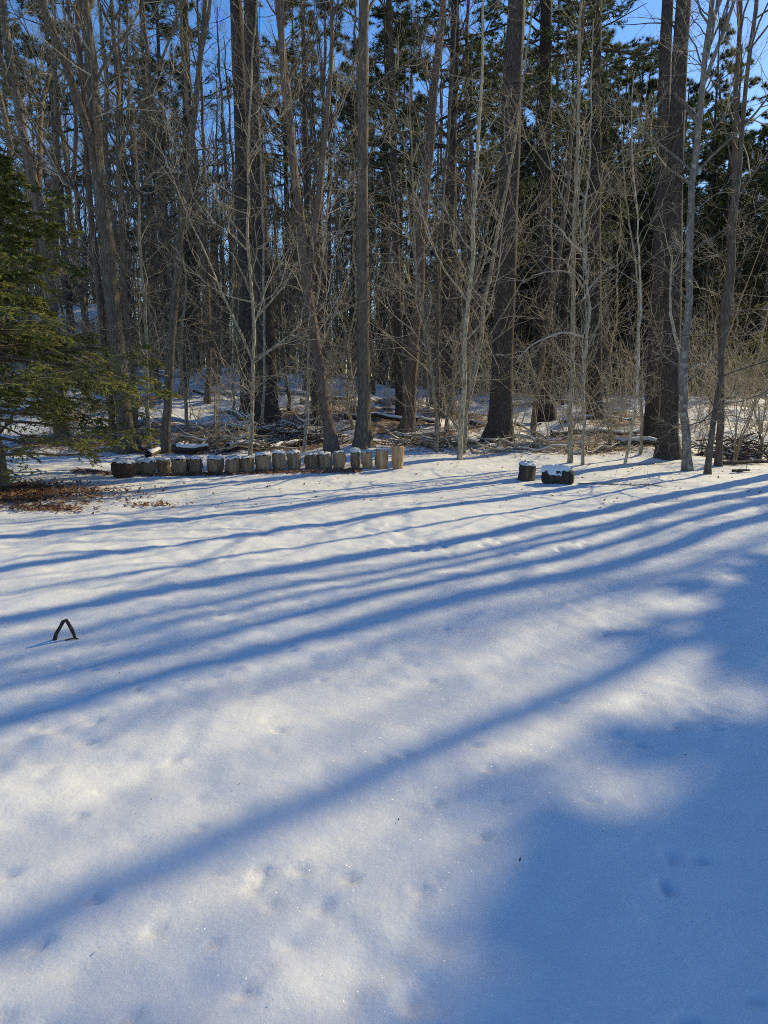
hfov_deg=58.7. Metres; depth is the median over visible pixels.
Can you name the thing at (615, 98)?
pine tree
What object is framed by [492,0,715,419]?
pine tree
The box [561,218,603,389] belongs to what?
pine tree
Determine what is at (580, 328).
pine tree
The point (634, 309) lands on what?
hardwood tree
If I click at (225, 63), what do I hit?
hardwood tree
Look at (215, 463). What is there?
log round
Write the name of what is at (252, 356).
sapling
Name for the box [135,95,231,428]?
sapling
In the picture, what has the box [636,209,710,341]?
hardwood tree
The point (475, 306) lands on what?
hardwood tree
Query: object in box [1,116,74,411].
hardwood tree
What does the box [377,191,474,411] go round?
sapling
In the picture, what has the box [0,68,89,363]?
hardwood tree
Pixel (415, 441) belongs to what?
brush pile
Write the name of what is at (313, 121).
hardwood tree
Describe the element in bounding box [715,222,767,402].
sapling
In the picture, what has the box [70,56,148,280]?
hardwood tree
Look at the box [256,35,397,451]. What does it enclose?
sapling
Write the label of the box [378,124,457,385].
hardwood tree
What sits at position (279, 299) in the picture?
hardwood tree
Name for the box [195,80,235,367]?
hardwood tree
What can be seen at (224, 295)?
hardwood tree
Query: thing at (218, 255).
hardwood tree
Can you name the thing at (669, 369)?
pine tree
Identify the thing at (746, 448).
brush pile
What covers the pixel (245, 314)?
pine tree
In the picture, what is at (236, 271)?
hardwood tree
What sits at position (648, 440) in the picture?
fallen log
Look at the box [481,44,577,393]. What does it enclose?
pine tree
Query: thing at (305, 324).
sapling
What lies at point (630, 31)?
sky
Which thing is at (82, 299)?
hardwood tree
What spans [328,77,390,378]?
pine tree
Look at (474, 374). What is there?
sapling
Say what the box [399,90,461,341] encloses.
pine tree
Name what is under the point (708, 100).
pine tree
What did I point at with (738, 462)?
fallen log
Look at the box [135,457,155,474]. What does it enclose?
log round
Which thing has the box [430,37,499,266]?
pine tree
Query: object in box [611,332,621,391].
hardwood tree
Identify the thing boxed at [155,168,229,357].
hardwood tree
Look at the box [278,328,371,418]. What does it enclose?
bare shrub
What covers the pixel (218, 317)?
sapling
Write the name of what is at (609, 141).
pine tree
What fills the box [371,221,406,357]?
hardwood tree
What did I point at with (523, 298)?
pine tree
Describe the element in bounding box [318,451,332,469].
log round
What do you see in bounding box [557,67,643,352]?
pine tree
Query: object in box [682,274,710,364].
sapling
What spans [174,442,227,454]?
fallen log
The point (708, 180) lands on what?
pine tree
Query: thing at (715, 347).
sapling
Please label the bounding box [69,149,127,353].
hardwood tree
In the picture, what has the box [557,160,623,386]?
pine tree
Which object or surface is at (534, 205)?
pine tree
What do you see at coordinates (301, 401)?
fallen log
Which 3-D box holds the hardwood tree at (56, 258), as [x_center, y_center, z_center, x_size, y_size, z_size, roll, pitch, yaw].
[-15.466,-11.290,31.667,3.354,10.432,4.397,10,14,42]
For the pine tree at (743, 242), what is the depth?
63.67 m
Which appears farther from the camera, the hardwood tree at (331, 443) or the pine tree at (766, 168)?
the pine tree at (766, 168)
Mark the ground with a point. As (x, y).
(268, 715)
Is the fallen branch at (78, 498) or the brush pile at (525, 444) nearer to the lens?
the fallen branch at (78, 498)
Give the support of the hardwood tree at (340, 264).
on the ground
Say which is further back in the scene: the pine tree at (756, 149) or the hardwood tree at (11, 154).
the pine tree at (756, 149)
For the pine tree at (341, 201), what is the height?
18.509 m
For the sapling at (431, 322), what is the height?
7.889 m
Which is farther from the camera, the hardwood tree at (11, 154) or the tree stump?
the hardwood tree at (11, 154)
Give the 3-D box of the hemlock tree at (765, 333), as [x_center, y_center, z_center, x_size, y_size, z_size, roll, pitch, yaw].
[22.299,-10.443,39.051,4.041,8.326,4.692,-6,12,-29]
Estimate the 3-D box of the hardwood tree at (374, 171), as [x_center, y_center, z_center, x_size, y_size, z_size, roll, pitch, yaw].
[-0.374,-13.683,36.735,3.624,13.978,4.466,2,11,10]
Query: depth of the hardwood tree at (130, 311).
46.32 m
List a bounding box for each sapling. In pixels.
[19,197,70,338]
[80,53,214,447]
[117,202,183,360]
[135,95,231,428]
[149,0,413,455]
[188,158,271,414]
[200,265,231,367]
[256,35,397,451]
[273,208,313,363]
[285,197,341,376]
[295,92,417,429]
[336,0,553,444]
[344,66,495,451]
[351,230,404,376]
[353,222,417,391]
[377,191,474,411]
[389,0,539,459]
[410,116,553,436]
[417,257,436,382]
[422,271,476,361]
[428,0,591,453]
[428,219,488,398]
[443,0,681,462]
[484,0,643,464]
[558,246,613,388]
[560,239,617,409]
[570,63,716,464]
[576,182,650,414]
[597,90,705,454]
[627,284,650,363]
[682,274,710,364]
[688,157,767,419]
[689,265,725,393]
[690,251,737,396]
[690,271,728,404]
[710,194,767,399]
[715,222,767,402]
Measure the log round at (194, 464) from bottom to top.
0.480 m
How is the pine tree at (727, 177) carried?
on the ground
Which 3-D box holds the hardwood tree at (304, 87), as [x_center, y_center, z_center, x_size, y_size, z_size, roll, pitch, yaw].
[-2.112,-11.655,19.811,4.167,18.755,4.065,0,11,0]
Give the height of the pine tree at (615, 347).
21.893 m
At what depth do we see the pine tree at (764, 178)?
47.14 m
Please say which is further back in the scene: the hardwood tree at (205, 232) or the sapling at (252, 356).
the hardwood tree at (205, 232)
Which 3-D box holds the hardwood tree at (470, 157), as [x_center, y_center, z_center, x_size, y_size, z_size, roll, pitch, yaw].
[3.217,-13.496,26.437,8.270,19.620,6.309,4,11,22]
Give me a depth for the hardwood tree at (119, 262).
57.00 m
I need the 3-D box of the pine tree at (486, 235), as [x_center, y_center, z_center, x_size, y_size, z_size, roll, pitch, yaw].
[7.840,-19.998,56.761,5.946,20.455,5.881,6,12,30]
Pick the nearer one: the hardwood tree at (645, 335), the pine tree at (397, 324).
the pine tree at (397, 324)
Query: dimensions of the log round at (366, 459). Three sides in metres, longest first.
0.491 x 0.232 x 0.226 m
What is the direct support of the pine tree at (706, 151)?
on the ground
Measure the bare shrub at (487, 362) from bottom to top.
4.311 m
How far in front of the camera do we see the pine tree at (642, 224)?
50.32 m
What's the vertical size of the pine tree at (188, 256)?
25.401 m
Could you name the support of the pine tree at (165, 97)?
on the ground
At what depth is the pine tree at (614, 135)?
43.09 m
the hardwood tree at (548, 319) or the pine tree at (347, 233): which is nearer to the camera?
the hardwood tree at (548, 319)
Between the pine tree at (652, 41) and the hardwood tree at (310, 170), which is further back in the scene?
the pine tree at (652, 41)
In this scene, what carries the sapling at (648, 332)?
on the ground
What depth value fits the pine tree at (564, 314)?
28.75 m
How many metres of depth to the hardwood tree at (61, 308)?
35.69 m
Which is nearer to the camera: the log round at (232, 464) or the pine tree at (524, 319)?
the log round at (232, 464)
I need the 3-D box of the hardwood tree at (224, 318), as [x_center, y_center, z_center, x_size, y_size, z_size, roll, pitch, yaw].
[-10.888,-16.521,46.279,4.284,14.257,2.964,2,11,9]
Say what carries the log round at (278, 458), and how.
on the ground
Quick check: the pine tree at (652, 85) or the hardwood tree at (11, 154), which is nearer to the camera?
the hardwood tree at (11, 154)
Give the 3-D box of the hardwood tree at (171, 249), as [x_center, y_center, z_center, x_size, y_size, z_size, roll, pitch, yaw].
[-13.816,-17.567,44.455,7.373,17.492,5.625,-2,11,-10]
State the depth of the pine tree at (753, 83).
51.95 m
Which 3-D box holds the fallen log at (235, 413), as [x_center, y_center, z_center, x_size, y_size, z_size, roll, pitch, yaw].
[-4.603,-3.156,22.780,3.273,1.484,1.304,4,11,22]
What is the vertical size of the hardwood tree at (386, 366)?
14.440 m
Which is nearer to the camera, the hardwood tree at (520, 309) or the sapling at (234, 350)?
the sapling at (234, 350)
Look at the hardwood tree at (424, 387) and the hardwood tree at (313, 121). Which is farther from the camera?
the hardwood tree at (424, 387)
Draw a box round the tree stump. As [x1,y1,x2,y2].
[517,460,535,480]
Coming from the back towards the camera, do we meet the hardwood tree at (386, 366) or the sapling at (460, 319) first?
the hardwood tree at (386, 366)
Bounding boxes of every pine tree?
[0,0,44,301]
[0,0,127,369]
[0,43,78,250]
[95,0,236,362]
[100,0,191,366]
[109,0,234,372]
[118,130,160,351]
[126,94,181,324]
[177,187,227,366]
[182,0,271,420]
[189,0,297,423]
[214,0,332,371]
[228,0,325,343]
[279,0,376,366]
[323,37,391,346]
[325,0,432,384]
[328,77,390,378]
[331,129,380,372]
[333,0,439,415]
[347,0,439,387]
[368,0,459,372]
[368,44,436,322]
[369,0,552,416]
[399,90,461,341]
[402,0,532,394]
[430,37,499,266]
[456,169,493,341]
[457,110,525,357]
[457,141,497,391]
[458,23,538,326]
[463,0,646,421]
[468,0,567,443]
[477,122,538,392]
[477,177,531,340]
[480,115,537,381]
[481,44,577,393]
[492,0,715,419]
[494,107,552,315]
[515,125,582,348]
[515,135,534,388]
[516,130,538,391]
[517,0,645,404]
[518,0,616,392]
[520,0,615,393]
[552,98,588,392]
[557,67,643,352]
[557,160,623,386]
[559,40,651,357]
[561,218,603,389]
[562,68,644,391]
[562,212,619,391]
[576,83,640,283]
[584,0,747,460]
[585,142,644,390]
[602,48,658,394]
[602,215,648,349]
[603,0,745,437]
[606,78,657,385]
[607,61,652,367]
[607,143,651,385]
[613,184,633,388]
[614,189,647,346]
[616,35,685,384]
[619,115,710,371]
[623,157,699,335]
[625,119,705,330]
[629,108,686,389]
[636,76,726,280]
[682,10,763,385]
[682,93,720,322]
[682,128,730,389]
[682,131,718,288]
[683,44,767,367]
[683,60,754,376]
[686,119,731,359]
[693,105,767,376]
[694,89,763,378]
[699,152,755,322]
[713,132,758,308]
[729,99,767,392]
[734,110,767,332]
[735,81,767,392]
[739,133,767,372]
[739,197,767,335]
[740,128,766,383]
[744,221,767,375]
[762,166,767,218]
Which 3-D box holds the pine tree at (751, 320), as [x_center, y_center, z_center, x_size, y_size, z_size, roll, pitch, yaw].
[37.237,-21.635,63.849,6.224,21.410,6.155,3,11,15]
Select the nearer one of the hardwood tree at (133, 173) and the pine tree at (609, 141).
the hardwood tree at (133, 173)
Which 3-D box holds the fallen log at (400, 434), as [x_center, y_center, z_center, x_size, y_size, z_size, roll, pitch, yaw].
[0.731,-2.222,17.978,1.330,0.821,4.452,-5,12,-25]
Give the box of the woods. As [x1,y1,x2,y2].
[0,136,767,390]
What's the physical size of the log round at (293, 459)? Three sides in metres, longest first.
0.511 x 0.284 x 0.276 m
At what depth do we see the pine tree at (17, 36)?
43.63 m
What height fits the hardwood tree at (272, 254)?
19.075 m
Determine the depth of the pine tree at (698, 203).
58.84 m
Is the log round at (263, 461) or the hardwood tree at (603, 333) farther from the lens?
the hardwood tree at (603, 333)
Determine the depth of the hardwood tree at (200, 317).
51.79 m
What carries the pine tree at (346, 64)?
on the ground
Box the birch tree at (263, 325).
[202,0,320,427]
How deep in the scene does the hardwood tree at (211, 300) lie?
59.56 m
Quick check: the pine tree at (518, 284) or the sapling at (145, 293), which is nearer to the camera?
the sapling at (145, 293)
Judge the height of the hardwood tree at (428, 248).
13.413 m
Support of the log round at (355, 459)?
on the ground
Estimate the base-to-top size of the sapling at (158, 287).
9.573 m
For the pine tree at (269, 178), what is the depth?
44.28 m
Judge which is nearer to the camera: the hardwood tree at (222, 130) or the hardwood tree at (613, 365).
the hardwood tree at (222, 130)
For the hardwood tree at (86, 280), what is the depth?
39.97 m
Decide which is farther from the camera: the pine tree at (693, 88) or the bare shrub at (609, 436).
the pine tree at (693, 88)
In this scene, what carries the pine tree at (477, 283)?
on the ground
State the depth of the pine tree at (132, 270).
53.39 m
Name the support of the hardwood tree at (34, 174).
on the ground
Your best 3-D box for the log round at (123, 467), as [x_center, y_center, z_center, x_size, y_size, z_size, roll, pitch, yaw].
[-4.594,-0.730,12.043,0.425,0.465,0.399,4,7,10]
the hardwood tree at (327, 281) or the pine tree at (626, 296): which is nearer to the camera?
the hardwood tree at (327, 281)
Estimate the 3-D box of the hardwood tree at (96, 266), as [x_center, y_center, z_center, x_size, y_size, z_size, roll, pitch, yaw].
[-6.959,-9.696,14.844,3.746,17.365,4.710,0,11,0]
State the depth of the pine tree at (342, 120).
45.25 m
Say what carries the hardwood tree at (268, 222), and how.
on the ground
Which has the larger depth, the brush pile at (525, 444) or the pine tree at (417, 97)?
the pine tree at (417, 97)
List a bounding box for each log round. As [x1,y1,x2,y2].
[110,458,136,477]
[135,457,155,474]
[156,457,170,473]
[171,454,186,474]
[185,455,203,473]
[206,454,223,473]
[224,455,240,473]
[240,455,254,473]
[255,451,271,470]
[272,449,286,470]
[286,449,300,469]
[304,453,318,469]
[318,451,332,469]
[333,450,345,468]
[350,447,360,468]
[361,449,372,468]
[375,448,387,468]
[391,446,403,468]
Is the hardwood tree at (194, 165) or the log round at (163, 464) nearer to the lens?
the log round at (163, 464)
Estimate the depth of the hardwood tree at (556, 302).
36.81 m
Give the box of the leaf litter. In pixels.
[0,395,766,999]
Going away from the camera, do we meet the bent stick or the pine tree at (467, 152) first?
the bent stick
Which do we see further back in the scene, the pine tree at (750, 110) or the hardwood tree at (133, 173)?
the pine tree at (750, 110)
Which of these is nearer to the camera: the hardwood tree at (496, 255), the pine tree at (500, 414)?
the pine tree at (500, 414)
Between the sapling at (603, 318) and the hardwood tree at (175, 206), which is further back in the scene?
the hardwood tree at (175, 206)
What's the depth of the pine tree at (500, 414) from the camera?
16.09 m
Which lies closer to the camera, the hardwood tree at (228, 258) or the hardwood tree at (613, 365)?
the hardwood tree at (228, 258)
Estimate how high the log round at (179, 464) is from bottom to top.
0.482 m
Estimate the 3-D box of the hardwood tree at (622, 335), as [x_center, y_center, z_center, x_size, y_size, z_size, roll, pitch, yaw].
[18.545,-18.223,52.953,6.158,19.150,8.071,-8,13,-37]
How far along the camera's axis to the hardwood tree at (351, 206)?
40.56 m
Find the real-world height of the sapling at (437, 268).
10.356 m
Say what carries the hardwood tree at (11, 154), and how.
on the ground
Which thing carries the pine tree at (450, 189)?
on the ground
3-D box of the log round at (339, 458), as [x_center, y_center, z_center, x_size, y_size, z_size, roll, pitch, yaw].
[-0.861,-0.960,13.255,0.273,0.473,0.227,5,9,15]
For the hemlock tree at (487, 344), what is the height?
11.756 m
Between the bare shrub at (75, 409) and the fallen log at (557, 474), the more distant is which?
the bare shrub at (75, 409)
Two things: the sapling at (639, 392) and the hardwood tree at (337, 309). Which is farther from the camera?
the hardwood tree at (337, 309)
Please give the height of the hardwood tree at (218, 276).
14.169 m
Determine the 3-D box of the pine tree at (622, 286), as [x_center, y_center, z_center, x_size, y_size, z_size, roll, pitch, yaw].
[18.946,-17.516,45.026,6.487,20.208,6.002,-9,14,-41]
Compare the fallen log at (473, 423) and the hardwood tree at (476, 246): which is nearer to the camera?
the fallen log at (473, 423)
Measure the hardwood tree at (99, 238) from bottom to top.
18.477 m
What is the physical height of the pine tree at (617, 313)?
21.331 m
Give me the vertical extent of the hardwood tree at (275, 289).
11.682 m
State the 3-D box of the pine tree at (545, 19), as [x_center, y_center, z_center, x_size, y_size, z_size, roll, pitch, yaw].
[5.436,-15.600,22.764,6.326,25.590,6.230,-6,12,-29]
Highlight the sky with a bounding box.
[0,0,767,375]
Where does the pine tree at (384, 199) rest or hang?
on the ground
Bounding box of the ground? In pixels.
[0,367,767,1023]
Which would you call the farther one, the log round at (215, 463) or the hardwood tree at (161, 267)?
the hardwood tree at (161, 267)
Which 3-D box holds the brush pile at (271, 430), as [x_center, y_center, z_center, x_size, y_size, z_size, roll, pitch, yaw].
[-2.475,-2.324,18.828,4.574,1.879,2.763,0,11,0]
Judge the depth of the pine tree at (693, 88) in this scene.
40.84 m
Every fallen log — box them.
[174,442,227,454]
[193,385,235,395]
[216,403,286,420]
[224,416,322,452]
[231,424,294,435]
[299,385,357,403]
[344,411,434,422]
[392,414,474,442]
[468,412,524,426]
[541,464,574,484]
[550,412,639,436]
[559,397,630,423]
[615,437,656,446]
[723,459,767,464]
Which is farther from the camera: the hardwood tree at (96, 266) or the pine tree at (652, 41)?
the pine tree at (652, 41)
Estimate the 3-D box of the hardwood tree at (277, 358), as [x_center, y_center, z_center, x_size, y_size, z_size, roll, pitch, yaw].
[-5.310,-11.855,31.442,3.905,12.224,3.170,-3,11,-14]
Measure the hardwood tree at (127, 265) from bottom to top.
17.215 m
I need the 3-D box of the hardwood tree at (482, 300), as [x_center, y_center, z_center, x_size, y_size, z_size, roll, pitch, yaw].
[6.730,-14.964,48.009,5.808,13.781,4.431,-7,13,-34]
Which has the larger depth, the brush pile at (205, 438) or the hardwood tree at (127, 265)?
the hardwood tree at (127, 265)
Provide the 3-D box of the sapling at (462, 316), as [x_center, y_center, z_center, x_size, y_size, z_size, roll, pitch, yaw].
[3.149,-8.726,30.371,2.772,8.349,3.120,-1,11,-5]
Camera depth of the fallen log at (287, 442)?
17.41 m
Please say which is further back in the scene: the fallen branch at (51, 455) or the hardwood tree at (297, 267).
the hardwood tree at (297, 267)
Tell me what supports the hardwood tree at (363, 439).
on the ground
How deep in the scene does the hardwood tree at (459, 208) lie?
37.80 m
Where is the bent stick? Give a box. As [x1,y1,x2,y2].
[52,619,78,640]
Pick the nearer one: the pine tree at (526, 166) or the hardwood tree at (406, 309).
the pine tree at (526, 166)
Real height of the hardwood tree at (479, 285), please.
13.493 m
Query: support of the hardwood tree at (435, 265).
on the ground
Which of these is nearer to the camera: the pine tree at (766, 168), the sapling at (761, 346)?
the sapling at (761, 346)
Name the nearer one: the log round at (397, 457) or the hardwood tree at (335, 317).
the log round at (397, 457)
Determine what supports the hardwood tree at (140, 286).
on the ground
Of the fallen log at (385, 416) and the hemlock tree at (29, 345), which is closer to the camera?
the hemlock tree at (29, 345)
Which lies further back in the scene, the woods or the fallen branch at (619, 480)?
the woods
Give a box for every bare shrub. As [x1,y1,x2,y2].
[23,362,95,442]
[178,360,247,439]
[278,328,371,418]
[425,274,562,427]
[574,345,688,451]
[688,379,741,453]
[694,343,767,460]
[706,329,767,458]
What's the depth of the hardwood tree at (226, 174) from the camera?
27.97 m
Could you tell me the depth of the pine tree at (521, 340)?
58.64 m
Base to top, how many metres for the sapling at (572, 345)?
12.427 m
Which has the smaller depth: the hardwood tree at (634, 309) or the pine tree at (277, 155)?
the pine tree at (277, 155)
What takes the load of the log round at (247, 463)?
on the ground
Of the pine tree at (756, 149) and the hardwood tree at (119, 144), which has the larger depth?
the pine tree at (756, 149)
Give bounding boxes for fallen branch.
[5,445,108,467]
[28,475,116,508]
[145,435,174,457]
[578,467,659,486]
[732,463,762,471]
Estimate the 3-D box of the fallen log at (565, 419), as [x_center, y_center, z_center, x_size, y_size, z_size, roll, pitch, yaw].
[7.651,-3.249,23.470,3.057,1.382,1.526,-6,12,-31]
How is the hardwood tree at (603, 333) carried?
on the ground
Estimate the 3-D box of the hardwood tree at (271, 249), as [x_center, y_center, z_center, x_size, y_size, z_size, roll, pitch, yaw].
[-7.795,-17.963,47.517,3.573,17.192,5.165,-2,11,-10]
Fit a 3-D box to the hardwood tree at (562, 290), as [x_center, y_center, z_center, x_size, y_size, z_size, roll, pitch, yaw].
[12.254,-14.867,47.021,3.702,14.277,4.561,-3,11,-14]
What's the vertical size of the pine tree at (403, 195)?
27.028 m
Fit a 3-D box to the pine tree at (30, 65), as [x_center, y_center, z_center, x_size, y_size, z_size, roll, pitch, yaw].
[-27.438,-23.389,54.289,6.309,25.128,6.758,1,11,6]
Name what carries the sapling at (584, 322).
on the ground
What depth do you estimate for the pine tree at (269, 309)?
21.00 m
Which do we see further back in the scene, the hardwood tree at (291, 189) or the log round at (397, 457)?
the hardwood tree at (291, 189)
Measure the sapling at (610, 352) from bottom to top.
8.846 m
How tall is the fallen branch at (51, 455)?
0.746 m
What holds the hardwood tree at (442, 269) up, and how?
on the ground
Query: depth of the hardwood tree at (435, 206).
42.15 m
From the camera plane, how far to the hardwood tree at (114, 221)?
24.60 m
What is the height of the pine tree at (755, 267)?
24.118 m
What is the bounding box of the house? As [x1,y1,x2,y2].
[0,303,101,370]
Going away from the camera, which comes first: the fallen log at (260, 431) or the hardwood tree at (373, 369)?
the fallen log at (260, 431)
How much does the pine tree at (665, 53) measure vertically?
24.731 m
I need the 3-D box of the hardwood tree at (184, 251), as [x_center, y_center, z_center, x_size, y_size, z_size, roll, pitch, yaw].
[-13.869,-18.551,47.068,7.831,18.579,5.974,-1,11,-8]
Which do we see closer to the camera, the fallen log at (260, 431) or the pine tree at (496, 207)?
the fallen log at (260, 431)
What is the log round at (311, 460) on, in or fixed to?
on the ground
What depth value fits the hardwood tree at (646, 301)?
49.14 m
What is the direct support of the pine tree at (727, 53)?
on the ground
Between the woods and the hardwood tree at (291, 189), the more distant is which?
the woods
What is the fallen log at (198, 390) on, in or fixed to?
on the ground
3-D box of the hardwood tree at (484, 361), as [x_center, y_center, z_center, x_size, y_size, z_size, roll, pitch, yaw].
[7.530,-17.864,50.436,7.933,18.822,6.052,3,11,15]
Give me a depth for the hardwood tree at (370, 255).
32.76 m
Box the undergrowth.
[0,273,767,440]
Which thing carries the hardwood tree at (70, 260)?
on the ground
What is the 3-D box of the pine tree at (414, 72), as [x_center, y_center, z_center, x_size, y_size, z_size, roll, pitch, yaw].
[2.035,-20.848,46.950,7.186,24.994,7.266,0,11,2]
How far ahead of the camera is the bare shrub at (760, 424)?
15.70 m
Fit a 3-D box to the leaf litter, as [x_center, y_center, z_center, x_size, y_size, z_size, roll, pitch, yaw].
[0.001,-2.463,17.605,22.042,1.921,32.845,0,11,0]
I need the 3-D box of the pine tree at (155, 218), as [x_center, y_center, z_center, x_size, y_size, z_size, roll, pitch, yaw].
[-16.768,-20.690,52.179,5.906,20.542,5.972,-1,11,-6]
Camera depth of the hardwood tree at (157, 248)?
36.00 m
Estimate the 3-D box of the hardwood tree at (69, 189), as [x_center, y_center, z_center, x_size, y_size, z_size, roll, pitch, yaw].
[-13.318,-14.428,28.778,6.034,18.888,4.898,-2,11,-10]
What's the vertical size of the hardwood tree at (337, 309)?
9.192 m
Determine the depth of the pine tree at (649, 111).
56.33 m
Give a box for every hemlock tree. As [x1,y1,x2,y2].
[0,153,181,487]
[0,244,27,368]
[120,279,143,367]
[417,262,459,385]
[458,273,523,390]
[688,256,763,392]
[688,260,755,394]
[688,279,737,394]
[708,301,752,388]
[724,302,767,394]
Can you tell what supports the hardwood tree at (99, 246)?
on the ground
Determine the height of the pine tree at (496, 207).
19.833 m
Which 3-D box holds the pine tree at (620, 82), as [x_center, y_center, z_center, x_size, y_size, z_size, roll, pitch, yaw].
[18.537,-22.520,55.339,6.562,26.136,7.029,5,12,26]
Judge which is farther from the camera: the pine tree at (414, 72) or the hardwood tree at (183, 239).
the pine tree at (414, 72)
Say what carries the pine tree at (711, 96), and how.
on the ground
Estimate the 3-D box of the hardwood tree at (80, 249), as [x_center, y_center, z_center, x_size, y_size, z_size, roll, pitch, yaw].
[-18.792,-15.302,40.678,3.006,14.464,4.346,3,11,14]
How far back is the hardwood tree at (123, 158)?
32.96 m
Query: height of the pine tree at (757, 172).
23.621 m
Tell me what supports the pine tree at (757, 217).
on the ground
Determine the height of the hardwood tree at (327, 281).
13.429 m
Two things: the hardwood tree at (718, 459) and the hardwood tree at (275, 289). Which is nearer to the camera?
the hardwood tree at (718, 459)
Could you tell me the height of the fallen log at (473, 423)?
1.180 m
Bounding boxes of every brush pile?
[90,406,297,453]
[210,393,373,448]
[372,421,486,451]
[443,419,638,455]
[680,421,767,460]
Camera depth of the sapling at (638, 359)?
12.84 m
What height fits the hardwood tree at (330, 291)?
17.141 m
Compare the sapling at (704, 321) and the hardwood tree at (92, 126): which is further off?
the sapling at (704, 321)
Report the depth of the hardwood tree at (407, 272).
47.86 m
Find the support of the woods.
on the ground
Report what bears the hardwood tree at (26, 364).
on the ground
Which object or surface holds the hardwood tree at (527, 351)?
on the ground
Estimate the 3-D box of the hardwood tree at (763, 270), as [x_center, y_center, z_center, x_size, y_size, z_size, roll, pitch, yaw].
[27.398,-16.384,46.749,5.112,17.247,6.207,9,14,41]
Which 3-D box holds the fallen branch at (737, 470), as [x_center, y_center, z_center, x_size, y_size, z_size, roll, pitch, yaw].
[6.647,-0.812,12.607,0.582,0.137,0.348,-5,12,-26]
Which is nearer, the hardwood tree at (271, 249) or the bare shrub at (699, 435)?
the bare shrub at (699, 435)
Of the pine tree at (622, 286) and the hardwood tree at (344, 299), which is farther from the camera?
the hardwood tree at (344, 299)
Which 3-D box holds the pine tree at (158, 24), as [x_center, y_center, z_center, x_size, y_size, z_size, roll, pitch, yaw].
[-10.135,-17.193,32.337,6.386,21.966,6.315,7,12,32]
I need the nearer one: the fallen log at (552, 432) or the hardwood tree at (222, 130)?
the fallen log at (552, 432)
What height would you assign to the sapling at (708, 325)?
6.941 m
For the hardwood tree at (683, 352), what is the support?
on the ground
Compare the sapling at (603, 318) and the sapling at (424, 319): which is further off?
the sapling at (603, 318)
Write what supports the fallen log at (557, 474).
on the ground
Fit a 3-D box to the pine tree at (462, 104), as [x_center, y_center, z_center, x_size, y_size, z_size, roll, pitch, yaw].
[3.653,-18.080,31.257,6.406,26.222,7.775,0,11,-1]
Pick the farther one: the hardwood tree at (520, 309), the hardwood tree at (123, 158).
the hardwood tree at (520, 309)
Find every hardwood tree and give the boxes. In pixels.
[0,0,141,439]
[0,0,168,450]
[0,0,216,454]
[0,1,72,374]
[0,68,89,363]
[0,161,66,375]
[1,0,143,381]
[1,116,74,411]
[3,0,159,397]
[12,0,214,449]
[13,1,202,399]
[23,167,92,313]
[31,143,74,335]
[42,152,68,299]
[44,148,91,303]
[47,78,93,294]
[48,112,95,303]
[57,41,139,367]
[59,172,99,301]
[60,139,117,307]
[61,0,238,393]
[62,126,118,303]
[67,133,135,351]
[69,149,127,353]
[70,0,193,367]
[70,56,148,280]
[79,0,209,377]
[100,147,142,367]
[111,116,195,387]
[111,161,143,360]
[111,173,137,344]
[112,0,271,385]
[115,94,202,390]
[116,0,254,452]
[126,202,158,352]
[129,108,220,367]
[130,148,183,369]
[132,56,220,344]
[133,124,220,359]
[140,178,174,333]
[146,76,220,348]
[149,0,274,403]
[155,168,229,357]
[158,151,181,302]
[171,0,285,373]
[171,0,391,452]
[180,139,214,362]
[182,36,284,373]
[185,38,290,339]
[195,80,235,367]
[197,235,229,367]
[198,131,238,359]
[201,219,231,322]
[208,190,232,365]
[209,167,235,367]
[209,188,230,361]
[211,199,271,309]
[213,147,239,365]
[214,162,300,340]
[220,112,283,342]
[227,112,302,381]
[229,129,317,410]
[239,0,382,424]
[263,134,294,360]
[267,151,285,340]
[270,122,344,368]
[271,17,344,390]
[272,106,335,321]
[272,113,349,395]
[275,151,352,348]
[277,0,354,365]
[279,133,341,365]
[279,146,330,363]
[281,0,460,449]
[287,66,351,372]
[292,139,355,374]
[296,0,420,394]
[316,99,356,379]
[322,174,349,361]
[322,240,351,372]
[324,45,409,376]
[325,210,354,374]
[337,163,392,371]
[341,0,503,432]
[345,122,408,370]
[370,0,565,406]
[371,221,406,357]
[373,180,411,378]
[378,50,487,406]
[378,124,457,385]
[391,83,484,366]
[398,70,438,388]
[398,184,431,367]
[401,211,434,362]
[407,109,481,380]
[407,158,470,350]
[413,1,527,394]
[430,152,495,374]
[437,117,492,391]
[457,190,493,386]
[457,200,519,383]
[468,134,530,390]
[478,237,532,373]
[481,170,524,366]
[482,0,631,436]
[515,261,532,391]
[520,199,536,379]
[526,185,581,376]
[535,188,586,382]
[536,245,586,391]
[555,240,615,393]
[575,87,651,395]
[578,174,649,393]
[590,0,767,470]
[602,268,623,384]
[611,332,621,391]
[612,190,651,383]
[619,276,650,390]
[620,0,767,474]
[626,249,698,336]
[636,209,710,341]
[650,0,767,466]
[750,197,767,393]
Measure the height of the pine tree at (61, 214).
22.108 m
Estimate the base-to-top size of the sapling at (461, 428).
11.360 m
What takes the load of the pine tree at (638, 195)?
on the ground
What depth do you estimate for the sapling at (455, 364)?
17.29 m
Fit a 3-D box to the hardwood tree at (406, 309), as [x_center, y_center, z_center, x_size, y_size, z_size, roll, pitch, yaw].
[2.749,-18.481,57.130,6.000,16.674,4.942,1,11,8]

